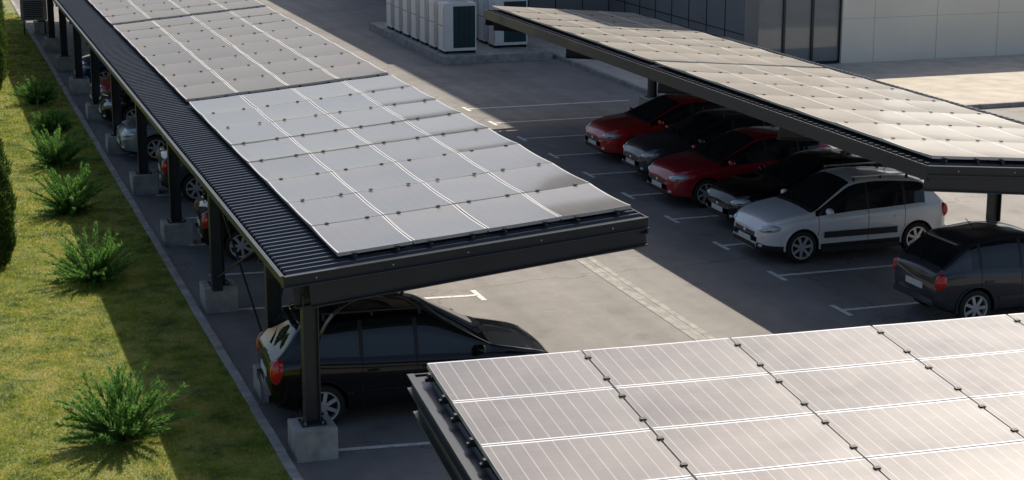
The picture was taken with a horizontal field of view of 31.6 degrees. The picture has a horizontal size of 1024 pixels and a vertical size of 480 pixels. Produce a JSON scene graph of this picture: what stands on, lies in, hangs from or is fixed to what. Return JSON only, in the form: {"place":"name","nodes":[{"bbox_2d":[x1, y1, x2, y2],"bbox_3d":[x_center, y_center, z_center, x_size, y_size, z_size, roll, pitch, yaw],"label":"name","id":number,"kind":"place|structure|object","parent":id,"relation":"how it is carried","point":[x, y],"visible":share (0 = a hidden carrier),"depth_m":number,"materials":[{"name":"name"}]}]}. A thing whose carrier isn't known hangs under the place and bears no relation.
{"place":"outdoors","nodes":[
{"label":"outdoors","id":0,"kind":"place"},
{"bbox_2d":[0,0,291,479],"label":"lawn","id":1,"kind":"structure","parent":0,"point":[8,6],"depth_m":28.74,"materials":[{"name":"plant"}]},
{"bbox_2d":[0,9,6,56],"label":"cypress tree","id":2,"kind":"object","parent":1,"relation":"on","point":[3,20],"visible":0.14,"depth_m":58.31,"materials":[{"name":"green plant"}]},
{"bbox_2d":[0,0,6,43],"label":"cypress tree","id":3,"kind":"object","parent":1,"relation":"on","point":[1,8],"visible":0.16,"depth_m":60.87,"materials":[{"name":"green plant"}]},
{"bbox_2d":[0,18,7,73],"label":"cypress tree","id":4,"kind":"object","parent":1,"relation":"on","point":[4,34],"visible":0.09,"depth_m":55.79,"materials":[{"name":"green plant"}]},
{"bbox_2d":[0,23,8,89],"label":"cypress tree","id":5,"kind":"object","parent":1,"relation":"on","point":[2,55],"visible":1,"depth_m":54.52,"materials":[{"name":"green plant"}]},
{"bbox_2d":[0,138,12,227],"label":"cypress tree","id":6,"kind":"object","parent":1,"relation":"on","point":[3,157],"visible":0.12,"depth_m":35.82,"materials":[{"name":"green plant"}]},
{"bbox_2d":[0,155,17,267],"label":"cypress tree","id":7,"kind":"object","parent":1,"relation":"on","point":[8,236],"visible":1,"depth_m":33.98,"materials":[{"name":"green plant"}]},
{"bbox_2d":[20,0,46,34],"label":"condenser unit","id":8,"kind":"object","parent":1,"relation":"on","point":[31,10],"visible":1,"depth_m":68.20,"materials":[{"name":"metal"}]},
{"bbox_2d":[12,75,61,106],"bbox_3d":[-13.821,-4.372,52.757,1.563,0.879,1.418,1,14,4],"label":"juniper shrub","id":9,"kind":"object","parent":1,"relation":"on","point":[33,94],"visible":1,"depth_m":52.63,"materials":[{"name":"green plant"}]},
{"bbox_2d":[30,106,72,132],"bbox_3d":[-12.324,-3.204,48.357,1.195,0.735,1.088,-10,17,-37],"label":"juniper shrub","id":10,"kind":"object","parent":1,"relation":"on","point":[50,121],"visible":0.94,"depth_m":48.26,"materials":[{"name":"green plant"}]},
{"bbox_2d":[20,123,93,171],"bbox_3d":[-11.006,-2.296,43.787,1.594,1.096,1.898,-13,19,-43],"label":"juniper shrub","id":11,"kind":"object","parent":1,"relation":"on","point":[64,152],"visible":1,"depth_m":43.65,"materials":[{"name":"green plant"}]},
{"bbox_2d":[27,162,114,216],"bbox_3d":[-9.473,-1.049,38.738,1.664,1.180,1.662,4,14,15],"label":"juniper shrub","id":12,"kind":"object","parent":1,"relation":"on","point":[73,199],"visible":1,"depth_m":38.60,"materials":[{"name":"green plant"}]},
{"bbox_2d":[39,221,143,287],"bbox_3d":[-7.723,0.334,33.186,1.838,1.128,1.889,3,14,13],"label":"juniper shrub","id":13,"kind":"object","parent":1,"relation":"on","point":[96,268],"visible":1,"depth_m":33.10,"materials":[{"name":"green plant"}]},
{"bbox_2d":[51,359,200,445],"bbox_3d":[-5.328,2.287,24.979,1.965,1.137,2.017,4,14,16],"label":"juniper shrub","id":14,"kind":"object","parent":1,"relation":"on","point":[121,417],"visible":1,"depth_m":24.81,"materials":[{"name":"green plant"}]},
{"bbox_2d":[13,0,1023,479],"bbox_3d":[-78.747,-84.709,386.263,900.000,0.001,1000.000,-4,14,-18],"label":"asphalt ground","id":15,"kind":"structure","parent":0,"point":[689,270],"depth_m":34.38,"materials":[{"name":"grey asphalt"}]},
{"bbox_2d":[74,54,109,82],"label":"parked car","id":16,"kind":"object","parent":15,"relation":"on","point":[103,72],"visible":0.14,"depth_m":56.04,"materials":[{"name":"blue paint"}]},
{"bbox_2d":[89,75,120,100],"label":"parked car","id":17,"kind":"object","parent":15,"relation":"on","point":[105,86],"visible":0.09,"depth_m":51.75,"materials":[{"name":"red paint"}]},
{"bbox_2d":[98,87,134,120],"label":"parked car","id":18,"kind":"object","parent":15,"relation":"on","point":[105,108],"visible":0.21,"depth_m":49.25,"materials":[{"name":"black paint"}]},
{"bbox_2d":[116,116,166,160],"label":"parked car","id":19,"kind":"object","parent":15,"relation":"on","point":[126,140],"visible":0.25,"depth_m":44.84,"materials":[{"name":"grey paint"}]},
{"bbox_2d":[10,0,303,479],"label":"kerb","id":20,"kind":"structure","parent":15,"relation":"on","point":[274,440],"depth_m":31.66,"materials":[{"name":"concrete"}]},
{"bbox_2d":[156,143,203,201],"bbox_3d":[-5.916,-1.918,41.319,4.254,1.653,2.140,-4,14,-15],"label":"parked car","id":21,"kind":"object","parent":15,"relation":"on","point":[191,188],"visible":0.11,"depth_m":40.28,"materials":[{"name":"grey paint"}]},
{"bbox_2d":[194,193,254,260],"bbox_3d":[-4.134,-0.654,36.109,4.254,1.653,2.140,-4,14,-15],"label":"parked car","id":22,"kind":"object","parent":15,"relation":"on","point":[243,248],"visible":0.16,"depth_m":35.08,"materials":[{"name":"black paint"}]},
{"bbox_2d":[33,0,649,462],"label":"solar carport","id":23,"kind":"object","parent":15,"relation":"on","point":[323,170],"visible":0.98,"depth_m":30.16,"materials":[{"name":"metal"}]},
{"bbox_2d":[256,291,548,422],"bbox_3d":[-1.551,1.544,26.790,4.304,1.773,2.160,-4,14,-15],"label":"parked car","id":24,"kind":"object","parent":15,"relation":"on","point":[375,351],"visible":0.6,"depth_m":25.95,"materials":[{"name":"black paint"}]},
{"bbox_2d":[369,22,552,64],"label":"concrete plinth","id":25,"kind":"structure","parent":15,"relation":"on","point":[485,53],"depth_m":62.58,"materials":[{"name":"grey concrete"}]},
{"bbox_2d":[386,0,394,29],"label":"air conditioning unit","id":26,"kind":"object","parent":25,"relation":"on","point":[390,14],"visible":0.24,"depth_m":68.46,"materials":[{"name":"white metal"}]},
{"bbox_2d":[394,0,402,33],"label":"air conditioning unit","id":27,"kind":"object","parent":25,"relation":"on","point":[398,16],"visible":0.15,"depth_m":67.36,"materials":[{"name":"white metal"}]},
{"bbox_2d":[402,0,410,37],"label":"air conditioning unit","id":28,"kind":"object","parent":25,"relation":"on","point":[406,21],"visible":0.17,"depth_m":66.26,"materials":[{"name":"white metal"}]},
{"bbox_2d":[410,0,419,41],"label":"air conditioning unit","id":29,"kind":"object","parent":25,"relation":"on","point":[414,7],"visible":0.15,"depth_m":65.16,"materials":[{"name":"white metal"}]},
{"bbox_2d":[419,0,428,45],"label":"air conditioning unit","id":30,"kind":"object","parent":25,"relation":"on","point":[423,21],"visible":0.12,"depth_m":64.08,"materials":[{"name":"white metal"}]},
{"bbox_2d":[428,0,446,49],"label":"air conditioning unit","id":31,"kind":"object","parent":25,"relation":"on","point":[433,24],"visible":0.19,"depth_m":62.94,"materials":[{"name":"white metal"}]},
{"bbox_2d":[437,0,476,53],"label":"air conditioning unit","id":32,"kind":"object","parent":25,"relation":"on","point":[456,25],"visible":1,"depth_m":61.84,"materials":[{"name":"white metal"}]},
{"bbox_2d":[470,0,477,39],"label":"air conditioning unit","id":33,"kind":"object","parent":25,"relation":"on","point":[476,1],"depth_m":65.36,"materials":[{"name":"white metal"}]},
{"bbox_2d":[478,0,487,43],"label":"air conditioning unit","id":34,"kind":"object","parent":25,"relation":"on","point":[482,28],"visible":0.11,"depth_m":64.49,"materials":[{"name":"white metal"}]},
{"bbox_2d":[488,0,526,47],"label":"air conditioning unit","id":35,"kind":"object","parent":25,"relation":"on","point":[496,39],"visible":0.45,"depth_m":63.38,"materials":[{"name":"white metal"}]},
{"bbox_2d":[86,52,919,450],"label":"parking line markings","id":36,"kind":"object","parent":15,"relation":"on","point":[480,296],"visible":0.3,"depth_m":34.35,"materials":[{"name":"white paint"}]},
{"bbox_2d":[527,0,610,11],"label":"wing","id":37,"kind":"structure","parent":15,"relation":"on","point":[595,5],"depth_m":70.17,"materials":[{"name":"grey metal"}]},
{"bbox_2d":[575,257,715,340],"bbox_3d":[-1.874,-1.946,44.972,0.370,0.027,74.990,-4,14,-18],"label":"drain channel","id":38,"kind":"object","parent":15,"relation":"on","point":[667,314],"visible":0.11,"depth_m":32.42,"materials":[{"name":"concrete"}]},
{"bbox_2d":[585,94,723,154],"bbox_3d":[4.054,-2.997,45.770,4.354,1.653,2.180,-4,14,-18],"label":"parked car","id":39,"kind":"object","parent":15,"relation":"on","point":[612,134],"visible":0.48,"depth_m":44.99,"materials":[{"name":"red paint"}]},
{"bbox_2d":[622,105,775,174],"bbox_3d":[4.843,-2.415,43.307,4.354,1.683,2.140,-4,14,-18],"label":"parked car","id":40,"kind":"object","parent":15,"relation":"on","point":[642,153],"visible":0.46,"depth_m":42.62,"materials":[{"name":"grey paint"}]},
{"bbox_2d":[407,313,1023,479],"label":"solar carport","id":41,"kind":"object","parent":15,"relation":"on","point":[935,400],"visible":1,"depth_m":17.37,"materials":[{"name":"metal"}]},
{"bbox_2d":[647,126,831,207],"bbox_3d":[5.244,-1.813,40.825,4.304,1.683,2.180,-4,14,-18],"label":"parked car","id":42,"kind":"object","parent":15,"relation":"on","point":[695,173],"visible":0.62,"depth_m":40.06,"materials":[{"name":"red paint"}]},
{"bbox_2d":[484,6,1023,221],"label":"solar carport","id":43,"kind":"object","parent":15,"relation":"on","point":[935,144],"visible":0.94,"depth_m":35.98,"materials":[{"name":"glass"}]},
{"bbox_2d":[611,0,906,63],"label":"building","id":44,"kind":"structure","parent":15,"relation":"on","point":[859,37],"depth_m":61.08,"materials":[{"name":"grey metal"}]},
{"bbox_2d":[528,0,1023,54],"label":"cladding joints","id":45,"kind":"object","parent":44,"relation":"attached to","point":[743,34],"visible":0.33,"depth_m":62.45,"materials":[{"name":"silver metal"}]},
{"bbox_2d":[758,0,841,63],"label":"windows","id":46,"kind":"structure","parent":44,"relation":"attached to","point":[809,30],"depth_m":60.34,"materials":[{"name":"grey glass"}]},
{"bbox_2d":[553,53,1023,108],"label":"kerb","id":47,"kind":"structure","parent":15,"relation":"on","point":[631,85],"depth_m":56.70,"materials":[{"name":"concrete"}]},
{"bbox_2d":[707,148,892,221],"bbox_3d":[6.294,-1.213,38.456,4.254,1.633,2.140,-4,14,-18],"label":"parked car","id":48,"kind":"object","parent":15,"relation":"on","point":[728,198],"visible":0.44,"depth_m":37.91,"materials":[{"name":"black paint"}]},
{"bbox_2d":[733,162,947,262],"bbox_3d":[6.480,-0.668,35.974,4.104,1.743,2.140,-4,14,-18],"label":"parked car","id":49,"kind":"object","parent":15,"relation":"on","point":[851,207],"visible":0.97,"depth_m":35.35,"materials":[{"name":"white paint"}]},
{"bbox_2d":[893,218,1023,318],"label":"parked car","id":50,"kind":"object","parent":15,"relation":"on","point":[969,269],"visible":0.99,"depth_m":30.86,"materials":[{"name":"grey paint"}]},
{"bbox_2d":[904,0,1023,59],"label":"wing","id":51,"kind":"structure","parent":15,"relation":"on","point":[966,32],"depth_m":62.09,"materials":[{"name":"white metal"}]},
{"bbox_2d":[527,34,1023,104],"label":"concrete pavement","id":52,"kind":"structure","parent":0,"point":[979,79],"depth_m":58.41,"materials":[{"name":"beige concrete"}]}
]}

